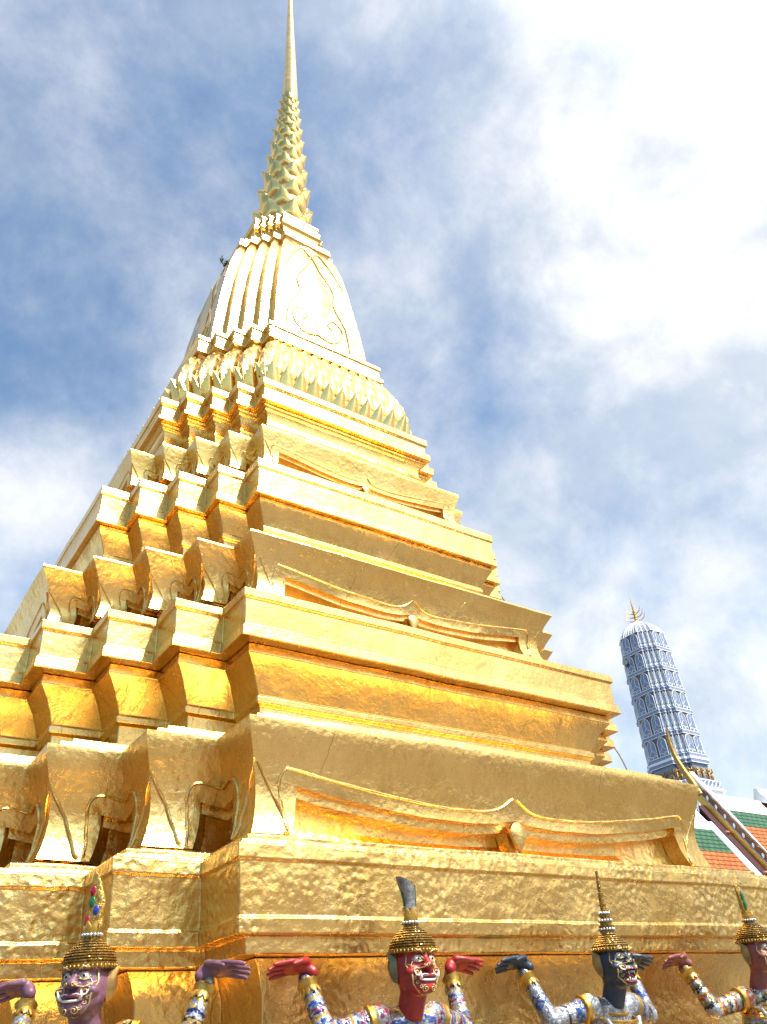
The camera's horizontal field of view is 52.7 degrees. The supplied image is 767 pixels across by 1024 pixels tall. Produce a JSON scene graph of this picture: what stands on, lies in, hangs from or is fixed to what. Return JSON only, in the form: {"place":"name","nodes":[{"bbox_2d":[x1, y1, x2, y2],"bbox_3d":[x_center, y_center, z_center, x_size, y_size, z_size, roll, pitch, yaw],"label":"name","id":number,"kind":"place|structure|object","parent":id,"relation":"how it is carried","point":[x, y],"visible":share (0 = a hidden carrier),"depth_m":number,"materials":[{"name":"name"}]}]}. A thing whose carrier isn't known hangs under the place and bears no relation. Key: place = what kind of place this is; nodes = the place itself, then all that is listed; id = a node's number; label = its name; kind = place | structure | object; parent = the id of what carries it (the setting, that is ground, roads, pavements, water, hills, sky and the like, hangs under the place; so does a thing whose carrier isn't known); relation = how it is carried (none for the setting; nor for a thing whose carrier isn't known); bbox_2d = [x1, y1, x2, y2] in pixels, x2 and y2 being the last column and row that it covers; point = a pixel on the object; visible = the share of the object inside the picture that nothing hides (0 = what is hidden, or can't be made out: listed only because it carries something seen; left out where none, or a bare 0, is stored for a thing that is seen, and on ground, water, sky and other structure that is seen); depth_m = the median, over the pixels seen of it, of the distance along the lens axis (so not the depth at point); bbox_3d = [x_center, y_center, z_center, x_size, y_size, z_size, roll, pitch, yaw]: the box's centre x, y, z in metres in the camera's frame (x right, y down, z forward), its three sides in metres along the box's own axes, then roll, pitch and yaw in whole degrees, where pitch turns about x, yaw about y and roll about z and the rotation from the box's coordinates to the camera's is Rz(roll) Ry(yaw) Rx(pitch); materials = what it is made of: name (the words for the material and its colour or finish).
{"place":"outdoors","nodes":[
{"label":"outdoors","id":0,"kind":"place"},
{"bbox_2d":[0,0,766,799],"label":"sky","id":1,"kind":"structure","parent":0,"point":[542,224],"materials":[{"name":"blue"}]},
{"bbox_2d":[619,600,726,812],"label":"porcelain tower","id":2,"kind":"structure","parent":0,"point":[659,702],"depth_m":75.38,"materials":[{"name":"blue ceramic"}]},
{"bbox_2d":[666,727,766,875],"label":"temple hall","id":3,"kind":"structure","parent":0,"point":[730,832],"depth_m":29.84,"materials":[{"name":"multicoloured tile"}]},
{"label":"ground","id":4,"kind":"structure","parent":0,"visible":0},
{"bbox_2d":[0,0,766,1023],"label":"golden stupa","id":5,"kind":"object","parent":4,"relation":"on","point":[282,676],"visible":0.98,"depth_m":4.40,"materials":[{"name":"gold metal"}]},
{"bbox_2d":[0,871,250,1023],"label":"guardian statue","id":6,"kind":"object","parent":5,"relation":"on","point":[88,968],"visible":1,"depth_m":2.70,"materials":[{"name":"multicoloured"}]},
{"bbox_2d":[217,255,227,266],"bbox_3d":[-2.013,-3.166,9.775,0.138,0.136,0.173,-13,-36,12],"label":"wall weed","id":7,"kind":"object","parent":5,"relation":"attached to","point":[221,260],"depth_m":9.77,"materials":[{"name":"green plant"}]},
{"bbox_2d":[266,877,483,1023],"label":"guardian statue","id":8,"kind":"object","parent":5,"relation":"on","point":[414,972],"visible":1,"depth_m":2.94,"materials":[{"name":"tile"}]},
{"bbox_2d":[499,592,628,770],"bbox_3d":[1.636,1.554,6.947,0.927,2.224,0.191,-24,-39,26],"label":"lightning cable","id":9,"kind":"object","parent":5,"relation":"attached to","point":[614,748],"visible":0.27,"depth_m":6.38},
{"bbox_2d":[495,871,657,1023],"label":"guardian statue","id":10,"kind":"object","parent":5,"relation":"on","point":[616,964],"visible":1,"depth_m":3.45,"materials":[{"name":"tile"}]},
{"bbox_2d":[662,882,766,1023],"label":"guardian statue","id":11,"kind":"object","parent":5,"relation":"on","point":[750,1004],"visible":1,"depth_m":4.00,"materials":[{"name":"tile"}]}
]}

